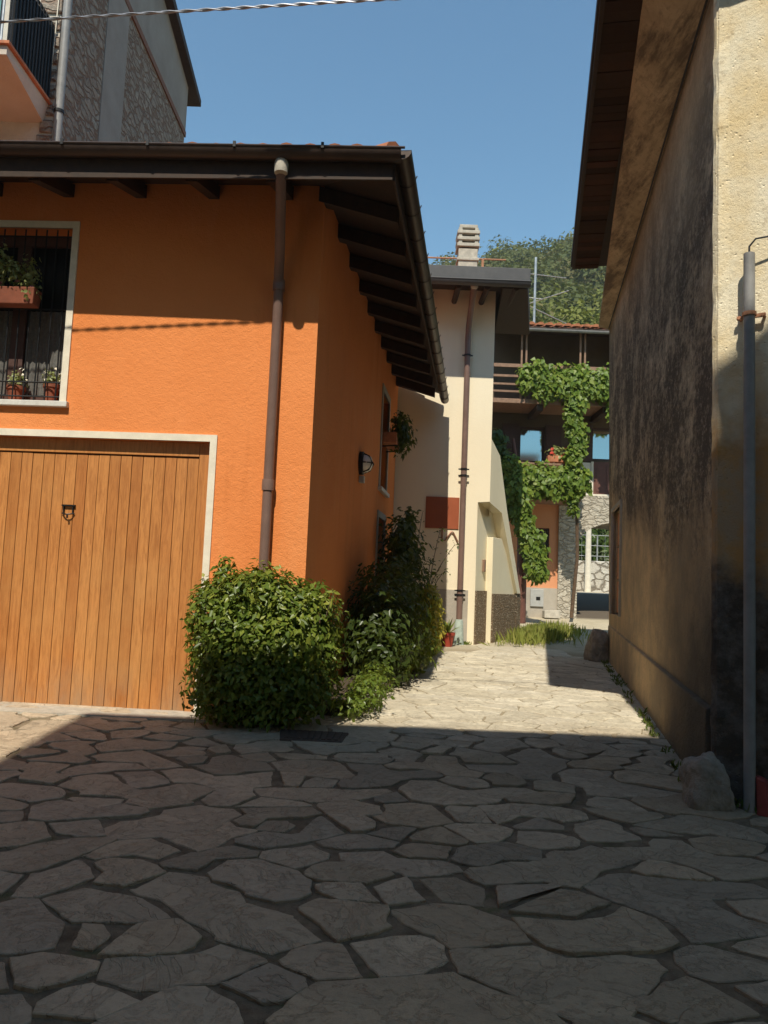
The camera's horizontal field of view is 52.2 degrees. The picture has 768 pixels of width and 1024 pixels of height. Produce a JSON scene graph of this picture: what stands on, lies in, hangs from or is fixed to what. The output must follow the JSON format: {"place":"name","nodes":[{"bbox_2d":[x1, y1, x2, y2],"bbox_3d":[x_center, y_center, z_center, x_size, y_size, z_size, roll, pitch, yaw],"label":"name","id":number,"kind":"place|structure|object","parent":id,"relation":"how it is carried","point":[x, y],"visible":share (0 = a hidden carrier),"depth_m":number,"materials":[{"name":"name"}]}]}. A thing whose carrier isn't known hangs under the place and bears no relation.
{"place":"outdoors","nodes":[
{"label":"outdoors","id":0,"kind":"place"},
{"bbox_2d":[0,646,767,1023],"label":"paving","id":1,"kind":"structure","parent":0,"point":[614,982],"depth_m":3.85,"materials":[{"name":"grey stone"}]},
{"bbox_2d":[0,703,217,722],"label":"threshold","id":2,"kind":"object","parent":1,"relation":"on","point":[172,715],"visible":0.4,"depth_m":6.98,"materials":[{"name":"stone"}]},
{"bbox_2d":[280,729,348,742],"bbox_3d":[-0.587,1.853,6.438,0.579,0.063,0.360,2,-5,0],"label":"drain cover","id":3,"kind":"object","parent":1,"relation":"on","point":[306,735],"visible":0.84,"depth_m":6.40,"materials":[{"name":"metal"}]},
{"bbox_2d":[416,584,447,655],"bbox_3d":[0.734,1.724,12.414,0.586,1.190,1.158,2,-5,0],"label":"garden shrub","id":4,"kind":"object","parent":1,"relation":"on","point":[437,606],"visible":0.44,"depth_m":12.14,"materials":[{"name":"green plant"}]},
{"bbox_2d":[583,629,608,661],"bbox_3d":[3.455,2.220,12.702,0.385,0.654,0.472,2,-5,0],"label":"guard stone","id":5,"kind":"object","parent":1,"relation":"on","point":[596,647],"visible":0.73,"depth_m":12.54,"materials":[{"name":"grey stone"}]},
{"bbox_2d":[456,640,760,811],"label":"weeds","id":6,"kind":"object","parent":1,"relation":"on","point":[617,681],"visible":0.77,"depth_m":7.61,"materials":[{"name":"green plant"}]},
{"bbox_2d":[678,751,735,811],"bbox_3d":[2.086,1.772,5.070,0.304,0.433,0.293,2,-5,0],"label":"guard stone","id":7,"kind":"object","parent":1,"relation":"on","point":[704,778],"visible":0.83,"depth_m":4.96,"materials":[{"name":"grey stone"}]},
{"bbox_2d":[756,775,767,816],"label":"red post","id":8,"kind":"object","parent":1,"relation":"on","point":[762,791],"visible":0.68,"depth_m":4.92,"materials":[{"name":"metal"}]},
{"bbox_2d":[0,591,767,1023],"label":"ground","id":9,"kind":"structure","parent":0,"point":[592,611],"depth_m":3.80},
{"bbox_2d":[0,0,200,142],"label":"stone house","id":10,"kind":"structure","parent":9,"relation":"on","point":[119,79],"depth_m":11.74,"materials":[{"name":"stone"}]},
{"bbox_2d":[0,138,448,718],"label":"orange house","id":11,"kind":"structure","parent":9,"relation":"on","point":[236,344],"depth_m":7.48,"materials":[{"name":"paint"}]},
{"bbox_2d":[6,368,27,399],"bbox_3d":[-3.591,-1.238,7.660,0.212,0.356,0.184,2,-5,0],"label":"flower pot","id":12,"kind":"object","parent":11,"relation":"on","point":[18,388],"visible":0.79,"depth_m":7.61,"materials":[{"name":"ceramic"}]},
{"bbox_2d":[0,238,41,307],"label":"flower box","id":13,"kind":"object","parent":11,"relation":"attached to","point":[14,296],"visible":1,"depth_m":7.47,"materials":[{"name":"ceramic"}]},
{"bbox_2d":[0,220,80,407],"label":"window","id":14,"kind":"structure","parent":11,"relation":"in","point":[33,340],"depth_m":7.78,"materials":[{"name":"white paint"}]},
{"bbox_2d":[41,367,60,400],"bbox_3d":[-3.238,-1.231,7.642,0.220,0.367,0.170,2,-5,0],"label":"flower pot","id":15,"kind":"object","parent":11,"relation":"on","point":[50,389],"visible":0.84,"depth_m":7.60,"materials":[{"name":"ceramic"}]},
{"bbox_2d":[0,437,209,711],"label":"garage door","id":16,"kind":"structure","parent":11,"relation":"in","point":[102,541],"depth_m":7.41,"materials":[{"name":"brown wood"}]},
{"bbox_2d":[358,452,373,482],"bbox_3d":[-0.225,-0.587,10.310,0.188,0.415,0.310,2,-5,7],"label":"wall lamp","id":17,"kind":"object","parent":11,"relation":"attached to","point":[365,463],"visible":1,"depth_m":10.23,"materials":[{"name":"black metal"}]},
{"bbox_2d":[374,510,385,595],"bbox_3d":[-0.080,0.874,12.724,0.040,1.730,1.080,2,-5,7],"label":"window","id":18,"kind":"structure","parent":11,"relation":"in","point":[380,515],"depth_m":12.30,"materials":[{"name":"brown wood"}]},
{"bbox_2d":[378,383,390,497],"bbox_3d":[-0.066,-1.148,12.914,0.260,1.710,1.140,2,-5,7],"label":"window","id":19,"kind":"structure","parent":11,"relation":"in","point":[384,391],"depth_m":12.64,"materials":[{"name":"brown wood"}]},
{"bbox_2d":[382,410,417,460],"bbox_3d":[0.269,-1.253,12.944,0.582,0.846,0.954,2,-5,0],"label":"flower box","id":20,"kind":"object","parent":11,"relation":"attached to","point":[398,439],"visible":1,"depth_m":12.76,"materials":[{"name":"ceramic"}]},
{"bbox_2d":[179,555,351,732],"bbox_3d":[-1.025,1.154,6.847,1.498,1.520,0.930,2,-5,0],"label":"laurel bush","id":21,"kind":"object","parent":9,"relation":"on","point":[266,643],"visible":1,"depth_m":6.59,"materials":[{"name":"green plant"}]},
{"bbox_2d":[307,666,366,716],"bbox_3d":[0.021,2.130,10.758,0.700,0.313,6.950,2,-5,7],"label":"planting bed","id":22,"kind":"object","parent":9,"relation":"on","point":[345,681],"visible":0.04,"depth_m":8.23,"materials":[{"name":"brown soil"}]},
{"bbox_2d":[327,661,395,722],"bbox_3d":[-0.100,1.786,7.967,0.632,0.438,2.229,1,-5,11],"label":"garden shrub","id":23,"kind":"object","parent":22,"relation":"on","point":[357,692],"visible":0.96,"depth_m":7.43,"materials":[{"name":"green plant"}]},
{"bbox_2d":[352,675,395,716],"bbox_3d":[0.268,2.113,10.589,0.112,0.333,6.579,2,-5,9],"label":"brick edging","id":24,"kind":"object","parent":22,"relation":"on","point":[376,690],"visible":0.02,"depth_m":8.57,"materials":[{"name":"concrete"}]},
{"bbox_2d":[340,551,437,689],"bbox_3d":[0.050,1.338,10.004,1.371,1.726,2.880,2,-5,0],"label":"garden shrub","id":25,"kind":"object","parent":22,"relation":"on","point":[385,634],"visible":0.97,"depth_m":9.34,"materials":[{"name":"green plant"}]},
{"bbox_2d":[377,506,435,625],"bbox_3d":[0.304,1.093,12.644,1.088,2.556,1.926,2,-5,0],"label":"garden shrub","id":26,"kind":"object","parent":22,"relation":"on","point":[399,543],"visible":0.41,"depth_m":12.23,"materials":[{"name":"green plant"}]},
{"bbox_2d":[408,634,443,674],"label":"garden shrub","id":27,"kind":"object","parent":22,"relation":"on","point":[427,652],"visible":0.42,"depth_m":10.18,"materials":[{"name":"green plant"}]},
{"bbox_2d":[415,510,458,589],"bbox_3d":[0.841,1.089,12.897,0.931,2.265,0.552,5,-6,-29],"label":"rose bush","id":28,"kind":"object","parent":22,"relation":"on","point":[432,560],"visible":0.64,"depth_m":12.93,"materials":[{"name":"green plant"}]},
{"bbox_2d":[441,618,459,646],"bbox_3d":[1.160,2.128,13.956,0.561,0.533,0.567,0,-6,25],"label":"plant pot","id":29,"kind":"object","parent":9,"relation":"on","point":[448,639],"visible":0.74,"depth_m":13.90,"materials":[{"name":"red ceramic"}]},
{"bbox_2d":[393,224,530,644],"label":"cream house","id":30,"kind":"structure","parent":9,"relation":"on","point":[448,475],"depth_m":14.81,"materials":[{"name":"paint"}]},
{"bbox_2d":[428,257,505,266],"bbox_3d":[1.563,-5.145,17.536,2.300,1.146,0.060,2,-5,0],"label":"metal railing","id":31,"kind":"object","parent":30,"relation":"on","point":[482,262],"visible":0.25,"depth_m":17.57,"materials":[{"name":"metal"}]},
{"bbox_2d":[492,428,551,623],"bbox_3d":[3.204,0.299,18.993,1.826,4.767,0.915,0,-6,23],"label":"ivy","id":32,"kind":"object","parent":9,"relation":"on","point":[532,552],"visible":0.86,"depth_m":18.75,"materials":[{"name":"green plant"}]},
{"bbox_2d":[479,620,593,647],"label":"grass","id":33,"kind":"structure","parent":9,"relation":"on","point":[539,633],"depth_m":15.25,"materials":[{"name":"green plant"}]},
{"bbox_2d":[492,321,608,618],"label":"vine house","id":34,"kind":"structure","parent":9,"relation":"on","point":[534,429],"depth_m":21.12,"materials":[{"name":"paint"}]},
{"bbox_2d":[502,423,561,462],"bbox_3d":[3.999,-1.839,21.300,1.600,1.060,0.191,2,-5,0],"label":"window","id":35,"kind":"structure","parent":34,"relation":"in","point":[530,440],"depth_m":21.30,"materials":[{"name":"blue glass"}]},
{"bbox_2d":[536,528,548,560],"bbox_3d":[4.073,0.867,21.072,0.710,0.880,0.163,2,-5,0],"label":"window","id":36,"kind":"structure","parent":34,"relation":"in","point":[546,530],"depth_m":21.10,"materials":[{"name":"black metal"}]},
{"bbox_2d":[529,257,568,323],"bbox_3d":[4.525,-6.078,22.249,1.510,2.350,1.043,2,-5,0],"label":"tv antenna","id":37,"kind":"object","parent":34,"relation":"attached to","point":[535,274],"visible":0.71,"depth_m":22.25,"materials":[{"name":"metal"}]},
{"bbox_2d":[544,445,566,462],"bbox_3d":[4.434,-1.505,20.186,0.595,0.471,0.305,2,-5,0],"label":"flower box","id":38,"kind":"object","parent":34,"relation":"attached to","point":[556,455],"visible":0.95,"depth_m":20.11,"materials":[{"name":"ceramic"}]},
{"bbox_2d":[514,357,608,617],"bbox_3d":[5.047,-0.639,19.902,4.172,6.657,0.787,2,-5,0],"label":"grape vine","id":39,"kind":"object","parent":34,"relation":"attached to","point":[576,387],"visible":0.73,"depth_m":19.89,"materials":[{"name":"green plant"}]},
{"bbox_2d":[582,425,608,460],"bbox_3d":[5.757,-1.861,21.309,1.150,0.990,0.191,2,-5,0],"label":"window","id":40,"kind":"structure","parent":34,"relation":"in","point":[599,450],"depth_m":21.35,"materials":[{"name":"blue glass"}]},
{"bbox_2d":[584,529,590,591],"bbox_3d":[7.735,1.733,29.693,0.260,2.600,0.260,2,-5,0],"label":"white pole","id":41,"kind":"object","parent":9,"relation":"on","point":[587,586],"visible":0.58,"depth_m":29.59,"materials":[{"name":"paint"}]},
{"bbox_2d":[577,560,608,592],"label":"stone wall","id":42,"kind":"structure","parent":9,"relation":"on","point":[599,576],"depth_m":29.93,"materials":[{"name":"beige stone"}]},
{"bbox_2d":[579,535,608,560],"bbox_3d":[8.445,1.457,30.323,7.005,1.120,0.060,2,-5,0],"label":"wire fence","id":43,"kind":"object","parent":42,"relation":"on","point":[597,556],"visible":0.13,"depth_m":30.30,"materials":[{"name":"metal"}]},
{"bbox_2d":[579,529,608,561],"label":"garden shrub","id":44,"kind":"object","parent":9,"relation":"on","point":[602,547],"visible":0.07,"depth_m":31.51,"materials":[{"name":"green plant"}]},
{"bbox_2d":[571,0,767,806],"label":"stained plaster house","id":45,"kind":"structure","parent":9,"relation":"on","point":[675,625],"depth_m":6.59,"materials":[{"name":"beige paint"}]},
{"bbox_2d":[0,0,397,23],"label":"overhead wire","id":46,"kind":"object","parent":45,"relation":"attached to","point":[261,6],"visible":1,"depth_m":6.14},
{"bbox_2d":[608,0,707,328],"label":"cable","id":47,"kind":"object","parent":45,"relation":"attached to","point":[692,48],"visible":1,"depth_m":7.69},
{"bbox_2d":[737,236,767,812],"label":"conduit pipe","id":48,"kind":"object","parent":45,"relation":"attached to","point":[750,314],"visible":0.95,"depth_m":5.10,"materials":[{"name":"metal"}]},
{"bbox_2d":[176,0,596,264],"label":"sky","id":49,"kind":"structure","parent":0,"point":[488,98],"materials":[{"name":"blue"}]},
{"bbox_2d":[431,235,608,561],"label":"hill","id":50,"kind":"structure","parent":0,"point":[577,290],"depth_m":97.59,"materials":[{"name":"green plant"}]},
{"bbox_2d":[430,227,605,323],"bbox_3d":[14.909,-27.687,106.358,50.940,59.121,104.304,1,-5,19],"label":"hill wood","id":51,"kind":"object","parent":50,"relation":"on","point":[595,305],"visible":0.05,"depth_m":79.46,"materials":[{"name":"green plant"}]},
{"bbox_2d":[530,308,538,323],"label":"hillside tree","id":52,"kind":"object","parent":50,"relation":"on","point":[531,314],"visible":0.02,"depth_m":59.17,"materials":[{"name":"green plant"}]},
{"bbox_2d":[553,300,600,324],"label":"hillside tree","id":53,"kind":"object","parent":50,"relation":"on","point":[583,318],"visible":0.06,"depth_m":49.37,"materials":[{"name":"green plant"}]}
]}

